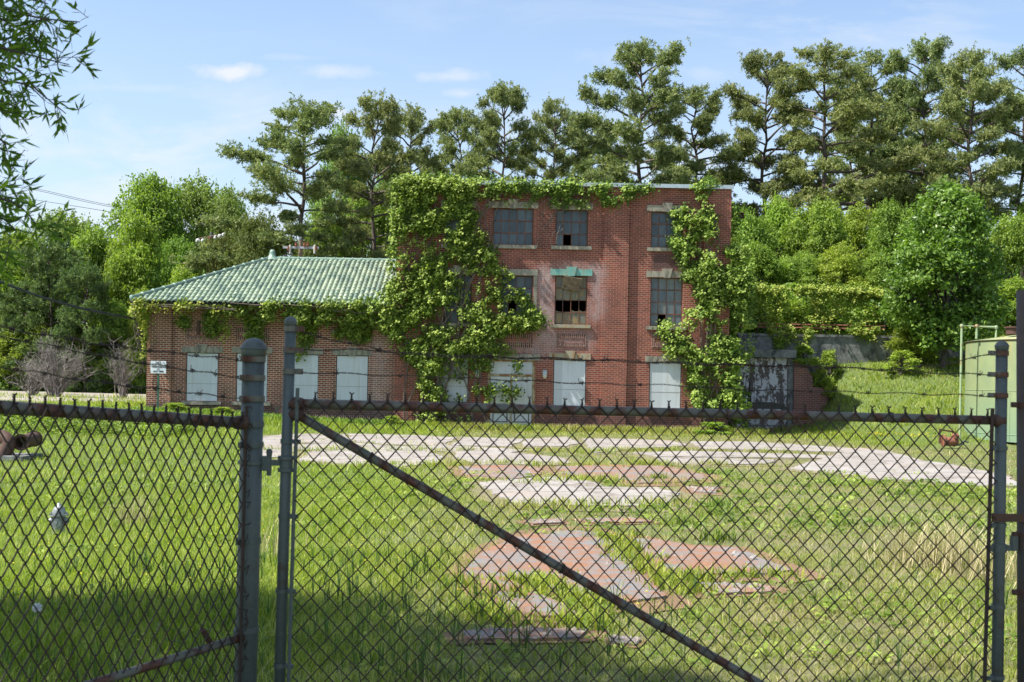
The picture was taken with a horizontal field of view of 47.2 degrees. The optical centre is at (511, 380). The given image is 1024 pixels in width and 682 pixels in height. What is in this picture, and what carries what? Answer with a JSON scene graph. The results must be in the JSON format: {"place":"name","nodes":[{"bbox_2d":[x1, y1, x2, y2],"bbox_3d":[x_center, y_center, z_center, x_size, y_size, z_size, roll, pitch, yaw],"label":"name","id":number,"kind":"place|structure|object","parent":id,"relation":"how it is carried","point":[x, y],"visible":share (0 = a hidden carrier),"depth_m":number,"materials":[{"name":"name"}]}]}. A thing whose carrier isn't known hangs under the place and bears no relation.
{"place":"outdoors","nodes":[
{"label":"outdoors","id":0,"kind":"place"},
{"bbox_2d":[0,391,145,401],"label":"gravel road","id":1,"kind":"structure","parent":0,"point":[52,399],"depth_m":60.88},
{"bbox_2d":[11,325,96,396],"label":"bare shrub","id":2,"kind":"object","parent":1,"relation":"on","point":[56,387],"visible":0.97,"depth_m":59.85,"materials":[{"name":"plant"}]},
{"bbox_2d":[100,336,141,397],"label":"bare shrub","id":3,"kind":"object","parent":1,"relation":"on","point":[122,380],"visible":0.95,"depth_m":59.73,"materials":[{"name":"plant"}]},
{"bbox_2d":[0,321,1016,681],"bbox_3d":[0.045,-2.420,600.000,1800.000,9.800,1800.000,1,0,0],"label":"ground","id":4,"kind":"structure","parent":0,"point":[866,537],"depth_m":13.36,"materials":[{"name":"plant"}]},
{"bbox_2d":[0,329,37,389],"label":"leafy tree","id":5,"kind":"object","parent":4,"relation":"on","point":[5,346],"visible":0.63,"depth_m":70.43,"materials":[{"name":"green plant"}]},
{"bbox_2d":[0,224,61,330],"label":"leafy tree","id":6,"kind":"object","parent":4,"relation":"on","point":[5,243],"visible":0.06,"depth_m":79.31,"materials":[{"name":"green plant"}]},
{"bbox_2d":[0,278,64,389],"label":"young pine","id":7,"kind":"object","parent":4,"relation":"on","point":[8,300],"visible":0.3,"depth_m":70.95,"materials":[{"name":"green plant"}]},
{"bbox_2d":[7,320,61,390],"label":"leafy tree","id":8,"kind":"object","parent":4,"relation":"on","point":[38,330],"visible":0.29,"depth_m":70.65,"materials":[{"name":"green plant"}]},
{"bbox_2d":[0,234,90,389],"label":"young pine","id":9,"kind":"object","parent":4,"relation":"on","point":[44,257],"visible":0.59,"depth_m":70.33,"materials":[{"name":"green plant"}]},
{"bbox_2d":[0,0,101,287],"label":"overhanging oak","id":10,"kind":"object","parent":4,"relation":"on","point":[18,48],"visible":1,"depth_m":4.40,"materials":[{"name":"green plant"}]},
{"bbox_2d":[31,206,104,324],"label":"leafy tree","id":11,"kind":"object","parent":4,"relation":"on","point":[65,222],"visible":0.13,"depth_m":82.98,"materials":[{"name":"green plant"}]},
{"bbox_2d":[43,259,121,392],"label":"young pine","id":12,"kind":"object","parent":4,"relation":"on","point":[99,289],"visible":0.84,"depth_m":69.21,"materials":[{"name":"green plant"}]},
{"bbox_2d":[63,219,117,351],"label":"leafy tree","id":13,"kind":"object","parent":4,"relation":"on","point":[94,244],"visible":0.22,"depth_m":75.08,"materials":[{"name":"green plant"}]},
{"bbox_2d":[0,400,204,440],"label":"brambles","id":14,"kind":"object","parent":4,"relation":"on","point":[16,420],"visible":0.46,"depth_m":37.63,"materials":[{"name":"green plant"}]},
{"bbox_2d":[83,296,137,392],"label":"leafy tree","id":15,"kind":"object","parent":4,"relation":"on","point":[119,329],"visible":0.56,"depth_m":70.17,"materials":[{"name":"green plant"}]},
{"bbox_2d":[97,245,148,359],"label":"leafy tree","id":16,"kind":"object","parent":4,"relation":"on","point":[125,291],"visible":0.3,"depth_m":72.08,"materials":[{"name":"green plant"}]},
{"bbox_2d":[89,201,170,390],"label":"leafy tree","id":17,"kind":"object","parent":4,"relation":"on","point":[144,245],"visible":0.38,"depth_m":73.46,"materials":[{"name":"green plant"}]},
{"bbox_2d":[119,284,147,393],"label":"leafy tree","id":18,"kind":"object","parent":4,"relation":"on","point":[131,324],"visible":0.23,"depth_m":69.51,"materials":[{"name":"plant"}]},
{"bbox_2d":[0,323,279,681],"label":"chain link fence","id":19,"kind":"object","parent":4,"relation":"on","point":[253,461],"visible":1,"depth_m":4.52,"materials":[{"name":"metal"}]},
{"bbox_2d":[273,316,1023,681],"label":"chain link gate","id":20,"kind":"structure","parent":19,"relation":"attached to","point":[295,406],"depth_m":5.11,"materials":[{"name":"metal"}]},
{"bbox_2d":[101,168,201,251],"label":"leafy tree","id":21,"kind":"object","parent":4,"relation":"on","point":[155,198],"visible":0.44,"depth_m":90.64,"materials":[{"name":"green plant"}]},
{"bbox_2d":[129,252,180,373],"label":"leafy tree","id":22,"kind":"object","parent":4,"relation":"on","point":[159,276],"visible":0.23,"depth_m":73.22,"materials":[{"name":"green plant"}]},
{"bbox_2d":[153,233,204,281],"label":"leafy tree","id":23,"kind":"object","parent":4,"relation":"on","point":[179,249],"visible":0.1,"depth_m":85.45,"materials":[{"name":"green plant"}]},
{"bbox_2d":[159,168,226,276],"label":"leafy tree","id":24,"kind":"object","parent":4,"relation":"on","point":[200,197],"visible":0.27,"depth_m":94.70,"materials":[{"name":"green plant"}]},
{"bbox_2d":[197,178,250,270],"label":"leafy tree","id":25,"kind":"object","parent":4,"relation":"on","point":[230,203],"visible":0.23,"depth_m":93.40,"materials":[{"name":"green plant"}]},
{"bbox_2d":[220,201,297,267],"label":"cedar tree","id":26,"kind":"object","parent":4,"relation":"on","point":[250,247],"visible":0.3,"depth_m":66.97,"materials":[{"name":"green plant"}]},
{"bbox_2d":[118,404,416,426],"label":"bed weeds","id":27,"kind":"object","parent":4,"relation":"on","point":[361,421],"visible":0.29,"depth_m":48.53,"materials":[{"name":"green plant"}]},
{"bbox_2d":[168,92,367,273],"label":"pine tree","id":28,"kind":"object","parent":4,"relation":"on","point":[308,116],"visible":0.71,"depth_m":69.41,"materials":[{"name":"green plant"}]},
{"bbox_2d":[299,116,369,255],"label":"tree","id":29,"kind":"object","parent":4,"relation":"on","point":[340,130],"visible":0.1,"depth_m":87.47,"materials":[{"name":"green plant"}]},
{"bbox_2d":[341,186,396,258],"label":"leafy tree","id":30,"kind":"object","parent":4,"relation":"on","point":[380,223],"visible":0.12,"depth_m":79.09,"materials":[{"name":"green plant"}]},
{"bbox_2d":[299,448,442,466],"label":"concrete slab","id":31,"kind":"structure","parent":4,"relation":"on","point":[386,454],"depth_m":31.93,"materials":[{"name":"concrete"}]},
{"bbox_2d":[325,88,423,258],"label":"pine tree","id":32,"kind":"object","parent":4,"relation":"on","point":[388,112],"visible":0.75,"depth_m":73.30,"materials":[{"name":"green plant"}]},
{"bbox_2d":[348,434,456,445],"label":"concrete slab","id":33,"kind":"structure","parent":4,"relation":"on","point":[394,439],"depth_m":39.38,"materials":[{"name":"concrete"}]},
{"bbox_2d":[364,100,452,246],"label":"pine tree","id":34,"kind":"object","parent":4,"relation":"on","point":[414,121],"visible":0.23,"depth_m":83.51,"materials":[{"name":"green plant"}]},
{"bbox_2d":[298,443,528,452],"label":"concrete slab","id":35,"kind":"structure","parent":4,"relation":"on","point":[369,446],"depth_m":35.06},
{"bbox_2d":[129,179,743,430],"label":"brick building","id":36,"kind":"structure","parent":4,"relation":"on","point":[597,282],"depth_m":50.03,"materials":[{"name":"red brick"}]},
{"bbox_2d":[125,294,235,373],"bbox_3d":[-13.985,-1.933,49.440,4.735,3.413,0.961,1,0,0],"label":"dry creeper","id":37,"kind":"object","parent":36,"relation":"attached to","point":[141,314],"visible":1,"depth_m":49.62,"materials":[{"name":"green plant"}]},
{"bbox_2d":[172,294,402,363],"bbox_3d":[-9.547,-2.211,49.553,9.868,2.977,1.172,1,0,0],"label":"eaves creeper","id":38,"kind":"object","parent":36,"relation":"attached to","point":[354,326],"visible":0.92,"depth_m":49.52,"materials":[{"name":"green plant"}]},
{"bbox_2d":[443,274,471,322],"bbox_3d":[-2.318,-3.511,50.150,1.182,2.068,0.060,1,0,0],"label":"window","id":39,"kind":"structure","parent":36,"relation":"in","point":[453,317],"depth_m":50.15,"materials":[{"name":"glass"}]},
{"bbox_2d":[367,168,552,424],"bbox_3d":[-2.296,-3.352,49.072,8.068,11.330,1.664,1,0,0],"label":"creeper","id":40,"kind":"object","parent":36,"relation":"attached to","point":[416,309],"visible":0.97,"depth_m":49.66,"materials":[{"name":"green plant"}]},
{"bbox_2d":[493,208,533,244],"bbox_3d":[0.045,-6.580,50.150,1.727,1.568,0.060,1,0,0],"label":"window","id":41,"kind":"structure","parent":36,"relation":"in","point":[510,226],"depth_m":50.15,"materials":[{"name":"glass"}]},
{"bbox_2d":[500,275,532,319],"bbox_3d":[0.187,-3.455,50.150,1.375,2.091,0.060,1,0,0],"label":"window","id":42,"kind":"structure","parent":36,"relation":"in","point":[526,282],"depth_m":50.15,"materials":[{"name":"glass"}]},
{"bbox_2d":[511,377,531,425],"bbox_3d":[0.419,0.883,50.115,0.843,2.120,0.070,1,0,0],"label":"door","id":43,"kind":"structure","parent":36,"relation":"in","point":[527,386],"depth_m":50.11,"materials":[{"name":"white paint"}]},
{"bbox_2d":[554,275,586,324],"bbox_3d":[2.515,-3.453,50.021,1.379,2.087,0.319,1,0,0],"label":"window","id":44,"kind":"structure","parent":36,"relation":"in","point":[567,288],"depth_m":50.15,"materials":[{"name":"glass"}]},
{"bbox_2d":[555,210,587,245],"bbox_3d":[2.540,-6.530,50.150,1.397,1.559,0.060,1,0,0],"label":"window","id":45,"kind":"structure","parent":36,"relation":"in","point":[575,224],"depth_m":50.15,"materials":[{"name":"glass"}]},
{"bbox_2d":[438,174,723,246],"bbox_3d":[2.890,-7.229,49.606,12.100,3.237,0.578,1,0,0],"label":"parapet creeper","id":46,"kind":"object","parent":36,"relation":"attached to","point":[569,188],"visible":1,"depth_m":49.68,"materials":[{"name":"green plant"}]},
{"bbox_2d":[650,278,682,326],"bbox_3d":[6.585,-3.369,50.150,1.375,2.079,0.060,1,0,0],"label":"window","id":47,"kind":"structure","parent":36,"relation":"in","point":[666,293],"depth_m":50.15,"materials":[{"name":"glass"}]},
{"bbox_2d":[651,212,682,247],"bbox_3d":[6.608,-6.445,50.150,1.375,1.541,0.060,1,0,0],"label":"window","id":48,"kind":"structure","parent":36,"relation":"in","point":[660,226],"depth_m":50.15,"materials":[{"name":"glass"}]},
{"bbox_2d":[652,188,760,427],"bbox_3d":[8.339,-3.077,49.395,4.764,10.314,2.084,1,0,0],"label":"creeper","id":49,"kind":"object","parent":36,"relation":"attached to","point":[737,288],"visible":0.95,"depth_m":49.67,"materials":[{"name":"green plant"}]},
{"bbox_2d":[428,105,502,179],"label":"pine tree","id":50,"kind":"object","parent":4,"relation":"on","point":[449,123],"visible":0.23,"depth_m":91.02,"materials":[{"name":"green plant"}]},
{"bbox_2d":[452,79,546,180],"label":"pine tree","id":51,"kind":"object","parent":4,"relation":"on","point":[489,125],"visible":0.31,"depth_m":80.99,"materials":[{"name":"green plant"}]},
{"bbox_2d":[458,465,542,478],"bbox_3d":[-0.291,1.967,24.813,1.947,0.214,4.761,1,0,0],"label":"asphalt patch","id":52,"kind":"object","parent":4,"relation":"on","point":[514,471],"visible":0.62,"depth_m":25.11,"materials":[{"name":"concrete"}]},
{"bbox_2d":[0,534,1011,681],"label":"tall grass","id":53,"kind":"structure","parent":4,"relation":"on","point":[146,561],"depth_m":8.00,"materials":[{"name":"plant"}]},
{"bbox_2d":[0,282,1015,392],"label":"undergrowth","id":54,"kind":"object","parent":4,"relation":"on","point":[110,386],"visible":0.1,"depth_m":58.49,"materials":[{"name":"green plant"}]},
{"bbox_2d":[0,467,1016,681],"bbox_3d":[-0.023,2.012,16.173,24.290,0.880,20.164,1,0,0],"label":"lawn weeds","id":55,"kind":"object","parent":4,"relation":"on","point":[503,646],"visible":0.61,"depth_m":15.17,"materials":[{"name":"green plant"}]},
{"bbox_2d":[455,451,572,465],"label":"concrete slab","id":56,"kind":"structure","parent":4,"relation":"on","point":[477,455],"depth_m":30.22,"materials":[{"name":"concrete"}]},
{"bbox_2d":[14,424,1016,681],"bbox_3d":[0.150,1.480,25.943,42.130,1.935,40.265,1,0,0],"label":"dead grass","id":57,"kind":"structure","parent":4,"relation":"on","point":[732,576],"depth_m":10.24,"materials":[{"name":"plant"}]},
{"bbox_2d":[463,627,586,643],"bbox_3d":[0.101,1.692,7.700,0.828,0.085,0.344,1,0,-9],"label":"asphalt patch","id":58,"kind":"object","parent":4,"relation":"on","point":[497,635],"visible":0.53,"depth_m":7.64,"materials":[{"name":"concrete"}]},
{"bbox_2d":[264,443,796,513],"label":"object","id":59,"kind":"object","parent":4,"relation":"on","point":[579,477],"visible":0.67,"depth_m":27.44,"materials":[{"name":"green plant"}]},
{"bbox_2d":[514,92,594,181],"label":"pine tree","id":60,"kind":"object","parent":4,"relation":"on","point":[551,122],"visible":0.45,"depth_m":85.69,"materials":[{"name":"green plant"}]},
{"bbox_2d":[464,530,666,618],"bbox_3d":[0.390,1.741,11.010,1.654,0.166,5.500,1,0,0],"label":"asphalt patch","id":61,"kind":"object","parent":4,"relation":"on","point":[561,552],"visible":0.36,"depth_m":10.71,"materials":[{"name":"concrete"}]},
{"bbox_2d":[446,526,693,628],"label":"bare soil","id":62,"kind":"structure","parent":4,"relation":"on","point":[644,607],"depth_m":9.48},
{"bbox_2d":[426,523,805,634],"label":"joint weeds","id":63,"kind":"object","parent":62,"relation":"on","point":[589,601],"visible":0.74,"depth_m":9.51,"materials":[{"name":"green plant"}]},
{"bbox_2d":[480,476,679,506],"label":"concrete slab","id":64,"kind":"structure","parent":4,"relation":"on","point":[528,490],"depth_m":19.45,"materials":[{"name":"concrete"}]},
{"bbox_2d":[396,419,769,434],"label":"wall weeds","id":65,"kind":"object","parent":4,"relation":"on","point":[570,428],"depth_m":49.08,"materials":[{"name":"green plant"}]},
{"bbox_2d":[462,475,704,511],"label":"bare soil","id":66,"kind":"structure","parent":4,"relation":"on","point":[588,509],"depth_m":18.35,"materials":[{"name":"brown soil"}]},
{"bbox_2d":[548,109,634,182],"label":"pine tree","id":67,"kind":"object","parent":4,"relation":"on","point":[579,168],"visible":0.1,"depth_m":94.77,"materials":[{"name":"green plant"}]},
{"bbox_2d":[264,435,980,643],"bbox_3d":[1.379,1.948,25.207,19.139,0.577,35.552,1,0,0],"label":"grit","id":68,"kind":"object","parent":4,"relation":"on","point":[622,637],"visible":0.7,"depth_m":12.82,"materials":[{"name":"gravel"}]},
{"bbox_2d":[555,465,705,483],"bbox_3d":[2.481,1.974,24.688,3.032,0.176,5.902,1,0,0],"label":"asphalt patch","id":69,"kind":"object","parent":4,"relation":"on","point":[580,470],"visible":0.54,"depth_m":25.02,"materials":[{"name":"asphalt"}]},
{"bbox_2d":[583,438,687,453],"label":"concrete slab","id":70,"kind":"structure","parent":4,"relation":"on","point":[603,445],"depth_m":38.45,"materials":[{"name":"concrete"}]},
{"bbox_2d":[567,36,713,183],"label":"pine tree","id":71,"kind":"object","parent":4,"relation":"on","point":[631,148],"visible":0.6,"depth_m":74.52,"materials":[{"name":"green plant"}]},
{"bbox_2d":[641,82,754,200],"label":"pine tree","id":72,"kind":"object","parent":4,"relation":"on","point":[701,124],"visible":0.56,"depth_m":78.98,"materials":[{"name":"green plant"}]},
{"bbox_2d":[633,538,789,574],"bbox_3d":[1.955,1.775,11.660,1.234,0.128,2.760,1,0,0],"label":"asphalt patch","id":73,"kind":"object","parent":4,"relation":"on","point":[715,552],"visible":0.4,"depth_m":11.51,"materials":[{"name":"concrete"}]},
{"bbox_2d":[623,535,825,584],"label":"bare soil","id":74,"kind":"structure","parent":4,"relation":"on","point":[794,568],"depth_m":10.92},
{"bbox_2d":[634,451,825,458],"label":"concrete slab","id":75,"kind":"structure","parent":4,"relation":"on","point":[704,453],"depth_m":32.50,"materials":[{"name":"concrete"}]},
{"bbox_2d":[731,202,781,284],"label":"leafy tree","id":76,"kind":"object","parent":4,"relation":"on","point":[750,228],"visible":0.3,"depth_m":65.05,"materials":[{"name":"green plant"}]},
{"bbox_2d":[731,238,787,315],"bbox_3d":[12.981,-4.885,62.090,3.319,5.443,3.359,1,0,30],"label":"leafy tree","id":77,"kind":"object","parent":4,"relation":"on","point":[765,268],"visible":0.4,"depth_m":61.41,"materials":[{"name":"green plant"}]},
{"bbox_2d":[697,48,831,252],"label":"pine tree","id":78,"kind":"object","parent":4,"relation":"on","point":[734,173],"visible":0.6,"depth_m":79.04,"materials":[{"name":"green plant"}]},
{"bbox_2d":[732,349,796,428],"bbox_3d":[11.873,0.514,55.275,2.685,3.971,1.250,1,0,0],"label":"concrete bunker","id":79,"kind":"object","parent":4,"relation":"on","point":[769,378],"visible":0.57,"depth_m":55.00,"materials":[{"name":"white paint"}]},
{"bbox_2d":[690,441,854,451],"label":"concrete slab","id":80,"kind":"structure","parent":4,"relation":"on","point":[729,444],"depth_m":37.64,"materials":[{"name":"concrete"}]},
{"bbox_2d":[751,190,799,290],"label":"leafy tree","id":81,"kind":"object","parent":4,"relation":"on","point":[778,215],"visible":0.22,"depth_m":69.20,"materials":[{"name":"green plant"}]},
{"bbox_2d":[762,249,830,304],"bbox_3d":[15.173,-4.651,62.469,3.795,4.767,3.624,1,0,23],"label":"leafy tree","id":82,"kind":"object","parent":4,"relation":"on","point":[799,269],"visible":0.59,"depth_m":61.76,"materials":[{"name":"green plant"}]},
{"bbox_2d":[793,358,827,425],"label":"brick wing wall","id":83,"kind":"structure","parent":4,"relation":"on","point":[803,380],"depth_m":54.80,"materials":[{"name":"brick"}]},
{"bbox_2d":[779,194,854,300],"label":"leafy tree","id":84,"kind":"object","parent":4,"relation":"on","point":[820,226],"visible":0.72,"depth_m":67.20,"materials":[{"name":"green plant"}]},
{"bbox_2d":[809,237,873,322],"bbox_3d":[17.247,-4.837,61.388,3.592,5.420,3.634,1,0,15],"label":"leafy tree","id":85,"kind":"object","parent":4,"relation":"on","point":[837,262],"visible":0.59,"depth_m":60.88,"materials":[{"name":"green plant"}]},
{"bbox_2d":[801,81,896,259],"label":"pine tree","id":86,"kind":"object","parent":4,"relation":"on","point":[834,158],"visible":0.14,"depth_m":95.61,"materials":[{"name":"green plant"}]},
{"bbox_2d":[735,333,965,387],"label":"retaining wall","id":87,"kind":"structure","parent":4,"relation":"on","point":[850,348],"depth_m":56.00,"materials":[{"name":"concrete"}]},
{"bbox_2d":[769,37,932,223],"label":"pine tree","id":88,"kind":"object","parent":4,"relation":"on","point":[864,109],"visible":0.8,"depth_m":74.99,"materials":[{"name":"green plant"}]},
{"bbox_2d":[764,288,943,335],"bbox_3d":[16.488,-3.275,57.200,10.661,2.719,0.070,1,0,0],"label":"wire fence","id":89,"kind":"object","parent":4,"relation":"on","point":[826,306],"visible":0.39,"depth_m":57.17,"materials":[{"name":"metal"}]},
{"bbox_2d":[743,279,889,349],"bbox_3d":[14.866,-3.107,56.246,7.370,3.721,1.899,1,0,0],"label":"fence creeper","id":90,"kind":"object","parent":89,"relation":"attached to","point":[816,293],"visible":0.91,"depth_m":56.92,"materials":[{"name":"green plant"}]},
{"bbox_2d":[840,196,874,279],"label":"leafy tree","id":91,"kind":"object","parent":4,"relation":"on","point":[857,225],"visible":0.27,"depth_m":70.32,"materials":[{"name":"green plant"}]},
{"bbox_2d":[856,249,901,318],"bbox_3d":[19.329,-4.474,61.055,3.395,4.780,3.242,1,0,8],"label":"leafy tree","id":92,"kind":"object","parent":4,"relation":"on","point":[871,273],"visible":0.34,"depth_m":60.47,"materials":[{"name":"green plant"}]},
{"bbox_2d":[826,46,932,227],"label":"pine tree","id":93,"kind":"object","parent":4,"relation":"on","point":[871,62],"visible":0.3,"depth_m":83.13,"materials":[{"name":"green plant"}]},
{"bbox_2d":[861,197,913,288],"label":"leafy tree","id":94,"kind":"object","parent":4,"relation":"on","point":[886,218],"visible":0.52,"depth_m":68.42,"materials":[{"name":"green plant"}]},
{"bbox_2d":[879,350,924,374],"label":"green shrub","id":95,"kind":"object","parent":4,"relation":"on","point":[902,356],"visible":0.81,"depth_m":53.01,"materials":[{"name":"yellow plant"}]},
{"bbox_2d":[790,448,1016,486],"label":"concrete slab","id":96,"kind":"structure","parent":4,"relation":"on","point":[947,471],"depth_m":27.76,"materials":[{"name":"concrete"}]},
{"bbox_2d":[883,323,949,361],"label":"shrub","id":97,"kind":"object","parent":4,"relation":"on","point":[898,343],"visible":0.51,"depth_m":54.57,"materials":[{"name":"green plant"}]},
{"bbox_2d":[861,32,993,215],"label":"pine tree","id":98,"kind":"object","parent":4,"relation":"on","point":[912,91],"visible":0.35,"depth_m":79.54,"materials":[{"name":"green plant"}]},
{"bbox_2d":[841,510,1015,574],"bbox_3d":[4.133,1.536,11.419,1.822,0.559,2.016,1,0,0],"label":"straw tuft","id":99,"kind":"object","parent":4,"relation":"on","point":[932,555],"visible":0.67,"depth_m":11.30,"materials":[{"name":"plant"}]},
{"bbox_2d":[870,174,1015,369],"bbox_3d":[19.547,-4.735,53.422,7.733,9.424,6.099,1,0,-34],"label":"round tree","id":100,"kind":"object","parent":4,"relation":"on","point":[949,227],"visible":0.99,"depth_m":52.58,"materials":[{"name":"green plant"}]},
{"bbox_2d":[913,517,1016,587],"bbox_3d":[4.316,1.526,10.440,1.478,0.556,1.369,1,0,15],"label":"straw tuft","id":101,"kind":"object","parent":4,"relation":"on","point":[1014,558],"visible":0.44,"depth_m":10.52,"materials":[{"name":"plant"}]},
{"bbox_2d":[907,40,1023,222],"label":"pine tree","id":102,"kind":"object","parent":4,"relation":"on","point":[979,89],"visible":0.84,"depth_m":73.54,"materials":[{"name":"green plant"}]},
{"bbox_2d":[959,324,1016,442],"bbox_3d":[20.127,0.104,41.600,8.954,4.052,8.300,1,0,0],"label":"storage tank","id":103,"kind":"object","parent":4,"relation":"on","point":[975,384],"visible":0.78,"depth_m":40.88,"materials":[{"name":"metal"}]},
{"bbox_2d":[969,44,1023,281],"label":"pine tree","id":104,"kind":"object","parent":4,"relation":"on","point":[1009,63],"visible":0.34,"depth_m":77.91,"materials":[{"name":"green plant"}]},
{"bbox_2d":[970,210,1023,298],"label":"leafy tree","id":105,"kind":"object","parent":4,"relation":"on","point":[1010,234],"visible":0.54,"depth_m":64.97,"materials":[{"name":"green plant"}]},
{"bbox_2d":[995,274,1023,329],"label":"leafy tree","id":106,"kind":"object","parent":4,"relation":"on","point":[1009,289],"visible":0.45,"depth_m":57.58,"materials":[{"name":"green plant"}]},
{"bbox_2d":[1010,290,1023,681],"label":"gate post","id":107,"kind":"object","parent":4,"relation":"on","point":[1018,404],"visible":0.99,"depth_m":5.28,"materials":[{"name":"metal"}]},
{"bbox_2d":[0,0,1023,322],"label":"sky","id":108,"kind":"structure","parent":0,"point":[178,79],"materials":[{"name":"blue"}]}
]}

